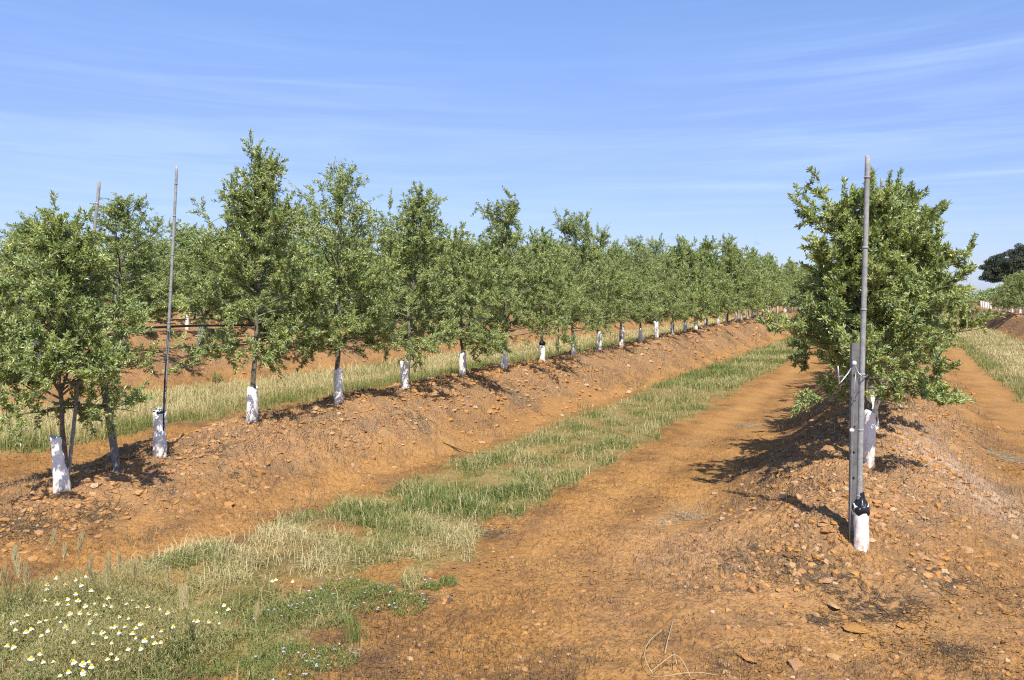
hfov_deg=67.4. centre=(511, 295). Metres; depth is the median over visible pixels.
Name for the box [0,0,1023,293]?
sky
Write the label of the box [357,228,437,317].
olive tree
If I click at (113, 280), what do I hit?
olive tree
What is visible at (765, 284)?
olive tree
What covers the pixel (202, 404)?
dry grass
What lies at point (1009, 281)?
olive tree
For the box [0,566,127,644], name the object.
chamomile bush
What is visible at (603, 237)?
olive tree
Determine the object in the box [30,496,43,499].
stone
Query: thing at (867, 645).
stone
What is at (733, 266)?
olive tree
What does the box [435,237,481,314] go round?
olive tree
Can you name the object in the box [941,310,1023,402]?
straw grass
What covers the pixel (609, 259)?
olive tree
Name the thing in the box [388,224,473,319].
olive tree
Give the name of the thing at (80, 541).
wild barley
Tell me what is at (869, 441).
tree guard
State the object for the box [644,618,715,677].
bent stalk
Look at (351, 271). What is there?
olive tree
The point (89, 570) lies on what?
wild barley
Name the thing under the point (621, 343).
tree guard
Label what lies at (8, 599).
grass tuft
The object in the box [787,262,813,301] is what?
olive tree
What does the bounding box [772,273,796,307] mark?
olive tree
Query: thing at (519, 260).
olive tree
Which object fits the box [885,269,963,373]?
olive tree
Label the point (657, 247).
olive tree
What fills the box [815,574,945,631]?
dead brush
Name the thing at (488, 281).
olive tree
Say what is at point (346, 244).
olive tree
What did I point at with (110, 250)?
olive tree
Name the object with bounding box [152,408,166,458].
tree guard
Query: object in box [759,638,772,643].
stone
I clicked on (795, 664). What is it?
stone
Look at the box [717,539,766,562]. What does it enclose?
dead brush
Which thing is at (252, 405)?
tree guard
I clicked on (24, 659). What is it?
chamomile bush
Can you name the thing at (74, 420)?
bamboo cane
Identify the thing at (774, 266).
olive tree
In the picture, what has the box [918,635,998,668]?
dead brush
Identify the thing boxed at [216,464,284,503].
dead brush
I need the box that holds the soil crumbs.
[0,391,1023,679]
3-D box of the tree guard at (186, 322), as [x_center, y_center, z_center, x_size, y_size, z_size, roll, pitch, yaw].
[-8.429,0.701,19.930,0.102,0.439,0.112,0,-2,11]
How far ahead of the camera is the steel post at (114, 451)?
6.23 m
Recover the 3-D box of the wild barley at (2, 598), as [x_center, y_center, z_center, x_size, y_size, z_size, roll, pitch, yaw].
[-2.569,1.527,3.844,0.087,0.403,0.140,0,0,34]
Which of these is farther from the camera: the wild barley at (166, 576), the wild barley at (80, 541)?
the wild barley at (80, 541)
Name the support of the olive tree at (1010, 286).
on the ground at (766, 399)
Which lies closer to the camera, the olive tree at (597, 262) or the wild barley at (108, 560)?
the wild barley at (108, 560)
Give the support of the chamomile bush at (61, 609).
on the ground at (766, 399)
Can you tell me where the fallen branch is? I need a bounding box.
[442,442,495,453]
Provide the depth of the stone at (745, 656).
3.62 m
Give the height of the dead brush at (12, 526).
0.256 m
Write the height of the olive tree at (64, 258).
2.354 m
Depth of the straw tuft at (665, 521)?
5.83 m
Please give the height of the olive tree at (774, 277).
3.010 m
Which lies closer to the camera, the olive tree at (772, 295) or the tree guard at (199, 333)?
the tree guard at (199, 333)
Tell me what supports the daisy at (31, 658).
on the ground at (766, 399)
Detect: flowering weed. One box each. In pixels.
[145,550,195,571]
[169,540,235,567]
[238,597,312,632]
[238,640,330,679]
[281,588,344,618]
[301,641,361,674]
[304,575,376,609]
[344,581,401,614]
[387,590,428,616]
[418,578,442,590]
[438,574,458,587]
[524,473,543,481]
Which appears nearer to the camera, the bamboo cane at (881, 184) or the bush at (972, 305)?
the bamboo cane at (881, 184)
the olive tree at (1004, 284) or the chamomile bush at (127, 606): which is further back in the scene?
the olive tree at (1004, 284)
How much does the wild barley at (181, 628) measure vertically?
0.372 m
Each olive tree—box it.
[0,190,160,468]
[0,210,133,355]
[0,224,75,318]
[0,254,43,342]
[17,192,228,351]
[18,233,146,308]
[102,232,190,331]
[102,243,133,314]
[118,227,284,343]
[145,238,182,318]
[150,222,229,320]
[161,129,337,387]
[182,207,335,323]
[227,206,370,320]
[241,157,412,371]
[281,242,330,303]
[301,228,411,334]
[325,180,502,381]
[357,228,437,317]
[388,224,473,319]
[397,233,521,371]
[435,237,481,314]
[440,185,584,357]
[468,239,517,320]
[484,240,534,310]
[486,225,603,352]
[509,242,552,310]
[521,207,629,340]
[545,239,596,303]
[559,222,654,338]
[580,245,626,297]
[590,241,665,341]
[600,234,677,327]
[603,246,635,303]
[624,232,698,326]
[646,234,708,331]
[659,235,718,331]
[667,249,725,322]
[687,234,746,325]
[709,233,763,321]
[709,260,744,318]
[716,247,764,313]
[724,261,769,317]
[725,254,770,314]
[742,245,780,309]
[754,259,783,307]
[755,166,976,418]
[756,253,792,314]
[760,253,789,309]
[765,252,792,308]
[770,263,793,306]
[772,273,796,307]
[779,261,811,309]
[783,171,1005,423]
[783,266,799,305]
[785,256,806,300]
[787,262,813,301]
[798,266,817,292]
[805,269,959,371]
[827,166,973,383]
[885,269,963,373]
[988,286,1003,307]
[990,287,1000,308]
[990,288,1000,307]
[995,275,1014,305]
[996,271,1023,308]
[996,274,1022,307]
[1001,271,1022,310]
[1005,270,1023,308]
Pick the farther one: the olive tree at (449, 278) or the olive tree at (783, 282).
the olive tree at (783, 282)
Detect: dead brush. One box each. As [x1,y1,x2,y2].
[0,500,78,552]
[51,492,126,535]
[141,479,199,504]
[183,441,254,470]
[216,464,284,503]
[318,638,372,664]
[383,400,440,440]
[407,588,458,606]
[469,522,521,541]
[479,371,558,419]
[546,361,584,381]
[699,550,750,574]
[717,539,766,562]
[723,418,763,427]
[744,471,784,492]
[768,546,869,598]
[790,556,878,600]
[790,607,845,631]
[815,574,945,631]
[865,488,885,499]
[886,541,995,598]
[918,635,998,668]
[966,435,1023,465]
[983,518,1022,543]
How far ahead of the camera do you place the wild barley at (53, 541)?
4.25 m
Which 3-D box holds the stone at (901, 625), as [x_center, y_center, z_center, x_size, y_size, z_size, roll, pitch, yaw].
[2.002,1.688,3.942,0.066,0.025,0.046,0,0,-35]
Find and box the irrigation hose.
[145,323,261,329]
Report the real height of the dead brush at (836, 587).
0.142 m
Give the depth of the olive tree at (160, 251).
25.27 m
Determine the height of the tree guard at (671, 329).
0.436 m
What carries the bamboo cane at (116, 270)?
on the ground at (766, 399)
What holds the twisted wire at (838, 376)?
attached to the clip
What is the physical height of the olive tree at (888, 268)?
2.396 m
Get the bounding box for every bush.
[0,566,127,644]
[0,578,60,643]
[0,597,96,673]
[4,611,158,679]
[49,585,189,662]
[88,560,178,607]
[114,602,237,676]
[966,296,976,309]
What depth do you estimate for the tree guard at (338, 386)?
8.61 m
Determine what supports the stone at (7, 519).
on the ground at (766, 399)
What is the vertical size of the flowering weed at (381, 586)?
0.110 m
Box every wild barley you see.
[0,556,37,635]
[0,567,9,633]
[2,564,13,623]
[3,543,18,624]
[5,543,32,596]
[22,562,43,646]
[37,527,64,602]
[46,541,69,606]
[63,531,98,606]
[65,559,92,636]
[88,551,111,618]
[100,549,129,627]
[103,564,118,641]
[105,551,121,615]
[118,561,141,625]
[125,577,149,644]
[158,566,178,648]
[165,582,206,672]
[167,588,184,667]
[172,586,185,659]
[178,583,202,659]
[242,600,266,679]
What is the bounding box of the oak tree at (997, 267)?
[978,243,1023,282]
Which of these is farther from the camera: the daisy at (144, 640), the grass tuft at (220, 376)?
the grass tuft at (220, 376)
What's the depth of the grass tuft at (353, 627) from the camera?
3.77 m
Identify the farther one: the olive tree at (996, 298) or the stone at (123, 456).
the olive tree at (996, 298)
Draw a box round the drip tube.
[163,331,168,430]
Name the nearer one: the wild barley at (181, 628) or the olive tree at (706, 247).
the wild barley at (181, 628)
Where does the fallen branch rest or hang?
on the ground at (766, 399)
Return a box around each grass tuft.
[0,577,37,633]
[208,367,225,382]
[340,604,368,647]
[400,481,463,507]
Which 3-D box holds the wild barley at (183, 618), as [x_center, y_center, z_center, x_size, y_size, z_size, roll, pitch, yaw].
[-1.491,1.522,3.588,0.091,0.370,0.097,-7,-3,-30]
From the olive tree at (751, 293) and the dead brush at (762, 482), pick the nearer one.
the dead brush at (762, 482)
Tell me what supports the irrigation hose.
attached to the bamboo cane at (172, 251)
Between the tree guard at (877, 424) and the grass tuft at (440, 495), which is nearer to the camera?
the grass tuft at (440, 495)
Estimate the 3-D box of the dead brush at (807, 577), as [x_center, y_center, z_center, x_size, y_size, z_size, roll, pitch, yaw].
[1.872,1.586,4.473,0.660,0.197,0.503,0,0,0]
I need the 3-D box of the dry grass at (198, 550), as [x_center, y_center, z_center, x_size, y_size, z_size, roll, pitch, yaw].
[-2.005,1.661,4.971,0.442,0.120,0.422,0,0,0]
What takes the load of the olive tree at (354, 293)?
on the ground at (766, 399)
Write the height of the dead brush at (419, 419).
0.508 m
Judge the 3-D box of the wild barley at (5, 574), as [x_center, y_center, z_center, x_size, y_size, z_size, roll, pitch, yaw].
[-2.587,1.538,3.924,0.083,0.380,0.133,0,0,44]
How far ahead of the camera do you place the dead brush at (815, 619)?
4.05 m
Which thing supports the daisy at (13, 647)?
on the ground at (766, 399)
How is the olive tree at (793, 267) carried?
on the ground at (766, 399)
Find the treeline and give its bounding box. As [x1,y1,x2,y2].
[133,285,1001,300]
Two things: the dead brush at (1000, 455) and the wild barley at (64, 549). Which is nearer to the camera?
the wild barley at (64, 549)
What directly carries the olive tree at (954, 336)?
on the ground at (766, 399)
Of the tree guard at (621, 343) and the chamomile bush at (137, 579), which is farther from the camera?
the tree guard at (621, 343)
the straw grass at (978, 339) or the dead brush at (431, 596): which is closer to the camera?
the dead brush at (431, 596)
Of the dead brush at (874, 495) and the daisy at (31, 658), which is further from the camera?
the dead brush at (874, 495)
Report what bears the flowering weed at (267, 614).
on the ground at (766, 399)
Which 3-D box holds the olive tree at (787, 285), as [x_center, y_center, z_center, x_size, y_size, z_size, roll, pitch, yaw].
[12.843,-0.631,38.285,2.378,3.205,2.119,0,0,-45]
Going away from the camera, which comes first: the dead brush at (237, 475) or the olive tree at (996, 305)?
the dead brush at (237, 475)
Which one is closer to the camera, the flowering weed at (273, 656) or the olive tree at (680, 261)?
the flowering weed at (273, 656)
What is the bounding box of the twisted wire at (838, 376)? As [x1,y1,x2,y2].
[837,365,866,383]
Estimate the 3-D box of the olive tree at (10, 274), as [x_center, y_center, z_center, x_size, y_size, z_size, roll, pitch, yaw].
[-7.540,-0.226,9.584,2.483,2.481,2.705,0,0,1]
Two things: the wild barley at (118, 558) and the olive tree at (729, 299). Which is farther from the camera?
the olive tree at (729, 299)
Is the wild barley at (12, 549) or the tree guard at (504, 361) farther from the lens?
the tree guard at (504, 361)
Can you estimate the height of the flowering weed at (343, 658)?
0.083 m
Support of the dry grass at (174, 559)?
on the ground at (766, 399)
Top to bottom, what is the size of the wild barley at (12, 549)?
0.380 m
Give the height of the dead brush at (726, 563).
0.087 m
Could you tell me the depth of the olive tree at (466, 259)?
10.96 m
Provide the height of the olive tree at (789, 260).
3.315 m
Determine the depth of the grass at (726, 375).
5.71 m
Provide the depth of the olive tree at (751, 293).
28.93 m
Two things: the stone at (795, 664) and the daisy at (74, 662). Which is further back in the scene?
the stone at (795, 664)
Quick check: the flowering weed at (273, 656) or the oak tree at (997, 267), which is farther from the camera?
the oak tree at (997, 267)
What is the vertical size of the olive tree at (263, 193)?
2.906 m
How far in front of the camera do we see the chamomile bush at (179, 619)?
3.59 m
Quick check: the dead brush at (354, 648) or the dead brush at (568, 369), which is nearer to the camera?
the dead brush at (354, 648)
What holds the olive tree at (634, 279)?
on the ground at (766, 399)
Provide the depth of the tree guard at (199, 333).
13.46 m
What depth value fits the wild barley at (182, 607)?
3.50 m
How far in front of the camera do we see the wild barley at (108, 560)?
3.85 m
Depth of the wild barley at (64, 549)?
4.20 m
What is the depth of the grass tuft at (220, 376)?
12.74 m
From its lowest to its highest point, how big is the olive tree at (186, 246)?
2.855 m
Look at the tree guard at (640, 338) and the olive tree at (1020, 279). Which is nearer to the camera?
the tree guard at (640, 338)
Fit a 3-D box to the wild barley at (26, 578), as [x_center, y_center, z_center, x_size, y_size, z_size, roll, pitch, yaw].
[-2.334,1.519,3.778,0.115,0.437,0.108,1,2,44]
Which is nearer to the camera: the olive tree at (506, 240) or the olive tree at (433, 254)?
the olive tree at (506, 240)
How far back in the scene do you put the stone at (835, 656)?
3.64 m
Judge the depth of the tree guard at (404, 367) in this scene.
9.77 m
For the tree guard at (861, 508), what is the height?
0.385 m
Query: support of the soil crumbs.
on the ground at (766, 399)
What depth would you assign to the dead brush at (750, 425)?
10.25 m
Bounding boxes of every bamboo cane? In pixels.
[68,181,100,475]
[114,220,116,348]
[163,166,177,428]
[856,155,870,499]
[868,178,882,386]
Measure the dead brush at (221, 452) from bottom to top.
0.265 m
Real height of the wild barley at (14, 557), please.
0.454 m
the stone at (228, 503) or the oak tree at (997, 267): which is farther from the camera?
the oak tree at (997, 267)
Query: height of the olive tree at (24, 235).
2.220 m
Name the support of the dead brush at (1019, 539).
on the ground at (766, 399)
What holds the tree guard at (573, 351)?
on the ground at (766, 399)
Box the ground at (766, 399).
[0,299,1023,679]
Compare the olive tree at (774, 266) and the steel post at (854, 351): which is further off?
the olive tree at (774, 266)
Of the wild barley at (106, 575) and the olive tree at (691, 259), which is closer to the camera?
the wild barley at (106, 575)
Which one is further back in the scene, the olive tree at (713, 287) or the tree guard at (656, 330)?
the olive tree at (713, 287)
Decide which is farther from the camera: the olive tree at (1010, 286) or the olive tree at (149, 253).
the olive tree at (1010, 286)
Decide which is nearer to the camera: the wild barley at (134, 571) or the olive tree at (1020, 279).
the wild barley at (134, 571)
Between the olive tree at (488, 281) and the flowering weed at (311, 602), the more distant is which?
the olive tree at (488, 281)
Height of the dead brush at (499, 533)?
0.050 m
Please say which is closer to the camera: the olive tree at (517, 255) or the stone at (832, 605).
the stone at (832, 605)
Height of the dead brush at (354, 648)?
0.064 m
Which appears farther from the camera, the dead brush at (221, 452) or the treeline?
the treeline
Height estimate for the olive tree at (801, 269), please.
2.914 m
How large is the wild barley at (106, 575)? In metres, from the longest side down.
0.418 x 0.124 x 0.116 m
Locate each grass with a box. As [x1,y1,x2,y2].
[0,310,782,454]
[0,335,814,679]
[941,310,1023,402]
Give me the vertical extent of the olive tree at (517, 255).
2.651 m
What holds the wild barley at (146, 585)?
on the ground at (766, 399)
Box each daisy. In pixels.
[11,645,21,675]
[27,656,33,679]
[71,659,79,678]
[139,638,147,667]
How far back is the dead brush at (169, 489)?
6.00 m
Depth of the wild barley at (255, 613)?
3.33 m
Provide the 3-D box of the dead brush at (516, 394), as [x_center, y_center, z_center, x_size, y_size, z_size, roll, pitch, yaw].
[0.092,1.408,11.107,1.361,0.641,1.021,0,0,33]
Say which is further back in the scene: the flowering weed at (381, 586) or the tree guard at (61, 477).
the tree guard at (61, 477)
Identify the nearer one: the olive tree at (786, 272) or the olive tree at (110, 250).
the olive tree at (110, 250)
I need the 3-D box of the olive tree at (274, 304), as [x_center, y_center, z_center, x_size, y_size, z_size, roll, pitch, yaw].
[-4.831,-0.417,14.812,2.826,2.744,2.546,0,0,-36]
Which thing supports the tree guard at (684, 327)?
on the ground at (766, 399)
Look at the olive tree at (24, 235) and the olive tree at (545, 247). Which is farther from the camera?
the olive tree at (545, 247)
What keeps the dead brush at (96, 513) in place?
on the ground at (766, 399)
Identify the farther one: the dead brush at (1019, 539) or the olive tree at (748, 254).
the olive tree at (748, 254)
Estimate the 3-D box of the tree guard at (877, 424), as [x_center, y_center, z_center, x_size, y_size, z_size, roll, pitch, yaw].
[3.338,1.062,7.120,0.086,0.458,0.097,0,-7,-30]
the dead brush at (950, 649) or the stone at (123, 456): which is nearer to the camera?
the dead brush at (950, 649)
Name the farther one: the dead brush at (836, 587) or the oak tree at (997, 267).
the oak tree at (997, 267)
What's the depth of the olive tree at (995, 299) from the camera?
46.03 m
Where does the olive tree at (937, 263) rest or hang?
on the ground at (766, 399)
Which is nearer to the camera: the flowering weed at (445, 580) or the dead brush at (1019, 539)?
the flowering weed at (445, 580)
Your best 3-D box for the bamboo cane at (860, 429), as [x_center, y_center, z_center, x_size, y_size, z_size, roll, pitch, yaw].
[2.134,0.327,4.671,0.048,2.361,0.048,1,0,0]
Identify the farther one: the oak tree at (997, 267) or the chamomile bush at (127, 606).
the oak tree at (997, 267)
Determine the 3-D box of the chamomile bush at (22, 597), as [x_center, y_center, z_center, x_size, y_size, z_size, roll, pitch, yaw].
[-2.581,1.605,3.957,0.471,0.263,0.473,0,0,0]
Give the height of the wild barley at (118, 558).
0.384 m
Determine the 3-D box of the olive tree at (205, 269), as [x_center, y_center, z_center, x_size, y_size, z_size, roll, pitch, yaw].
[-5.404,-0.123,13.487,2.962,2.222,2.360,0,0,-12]
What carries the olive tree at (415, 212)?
on the ground at (766, 399)
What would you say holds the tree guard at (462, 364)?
on the ground at (766, 399)
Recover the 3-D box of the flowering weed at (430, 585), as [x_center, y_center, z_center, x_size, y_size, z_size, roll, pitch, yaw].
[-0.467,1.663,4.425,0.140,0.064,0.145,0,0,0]
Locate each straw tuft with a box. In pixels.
[644,510,685,526]
[665,495,721,524]
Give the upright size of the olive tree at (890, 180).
2.620 m
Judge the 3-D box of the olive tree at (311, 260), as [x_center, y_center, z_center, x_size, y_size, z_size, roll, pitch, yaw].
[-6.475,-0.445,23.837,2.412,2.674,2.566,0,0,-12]
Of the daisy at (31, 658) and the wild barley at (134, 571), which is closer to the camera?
the daisy at (31, 658)
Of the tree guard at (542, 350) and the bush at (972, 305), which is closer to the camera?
the tree guard at (542, 350)
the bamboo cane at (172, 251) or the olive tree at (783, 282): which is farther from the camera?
the olive tree at (783, 282)
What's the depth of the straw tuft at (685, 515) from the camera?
5.93 m
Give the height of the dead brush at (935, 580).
0.182 m
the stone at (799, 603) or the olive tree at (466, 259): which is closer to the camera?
the stone at (799, 603)
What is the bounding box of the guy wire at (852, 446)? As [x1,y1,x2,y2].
[849,370,867,542]
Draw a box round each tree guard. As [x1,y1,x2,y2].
[49,435,70,492]
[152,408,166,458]
[185,315,188,329]
[197,328,202,344]
[246,386,257,422]
[334,368,343,403]
[400,361,408,389]
[459,352,465,375]
[500,349,507,368]
[539,341,545,361]
[571,335,576,354]
[596,331,601,349]
[619,326,624,345]
[638,328,642,342]
[654,321,658,337]
[670,322,673,334]
[683,318,686,332]
[852,492,869,552]
[863,409,875,467]
[868,386,878,430]
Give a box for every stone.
[0,517,9,521]
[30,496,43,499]
[120,454,130,458]
[224,502,234,505]
[736,652,757,662]
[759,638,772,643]
[788,659,803,671]
[792,600,809,606]
[827,602,840,608]
[827,653,840,660]
[842,624,870,633]
[864,642,873,647]
[896,622,908,628]
[961,545,972,553]
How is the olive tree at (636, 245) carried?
on the ground at (766, 399)
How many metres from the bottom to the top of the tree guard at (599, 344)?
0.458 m
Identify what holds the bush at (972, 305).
on the ground at (766, 399)
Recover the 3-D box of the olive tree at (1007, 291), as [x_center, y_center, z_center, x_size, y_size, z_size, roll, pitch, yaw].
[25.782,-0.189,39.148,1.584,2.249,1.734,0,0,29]
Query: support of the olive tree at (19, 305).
on the ground at (766, 399)
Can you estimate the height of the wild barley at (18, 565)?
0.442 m
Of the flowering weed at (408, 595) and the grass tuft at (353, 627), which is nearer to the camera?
the grass tuft at (353, 627)
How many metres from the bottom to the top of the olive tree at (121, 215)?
2.672 m
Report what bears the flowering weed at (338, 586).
on the ground at (766, 399)
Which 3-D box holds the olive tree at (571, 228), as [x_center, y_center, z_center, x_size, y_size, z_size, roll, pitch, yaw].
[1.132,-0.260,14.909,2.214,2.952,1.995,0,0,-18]
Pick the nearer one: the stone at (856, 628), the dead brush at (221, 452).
the stone at (856, 628)
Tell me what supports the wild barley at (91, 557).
on the ground at (766, 399)
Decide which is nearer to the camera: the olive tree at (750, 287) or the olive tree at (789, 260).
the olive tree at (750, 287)
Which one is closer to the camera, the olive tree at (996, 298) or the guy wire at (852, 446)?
the guy wire at (852, 446)
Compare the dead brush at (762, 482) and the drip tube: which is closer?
the dead brush at (762, 482)
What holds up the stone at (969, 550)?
on the ground at (766, 399)
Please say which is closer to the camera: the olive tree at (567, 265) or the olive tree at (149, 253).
the olive tree at (149, 253)
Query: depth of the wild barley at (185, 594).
3.42 m
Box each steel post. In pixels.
[91,295,120,472]
[848,343,859,531]
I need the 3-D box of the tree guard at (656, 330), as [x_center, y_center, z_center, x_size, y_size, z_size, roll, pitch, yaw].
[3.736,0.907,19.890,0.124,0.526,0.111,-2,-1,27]

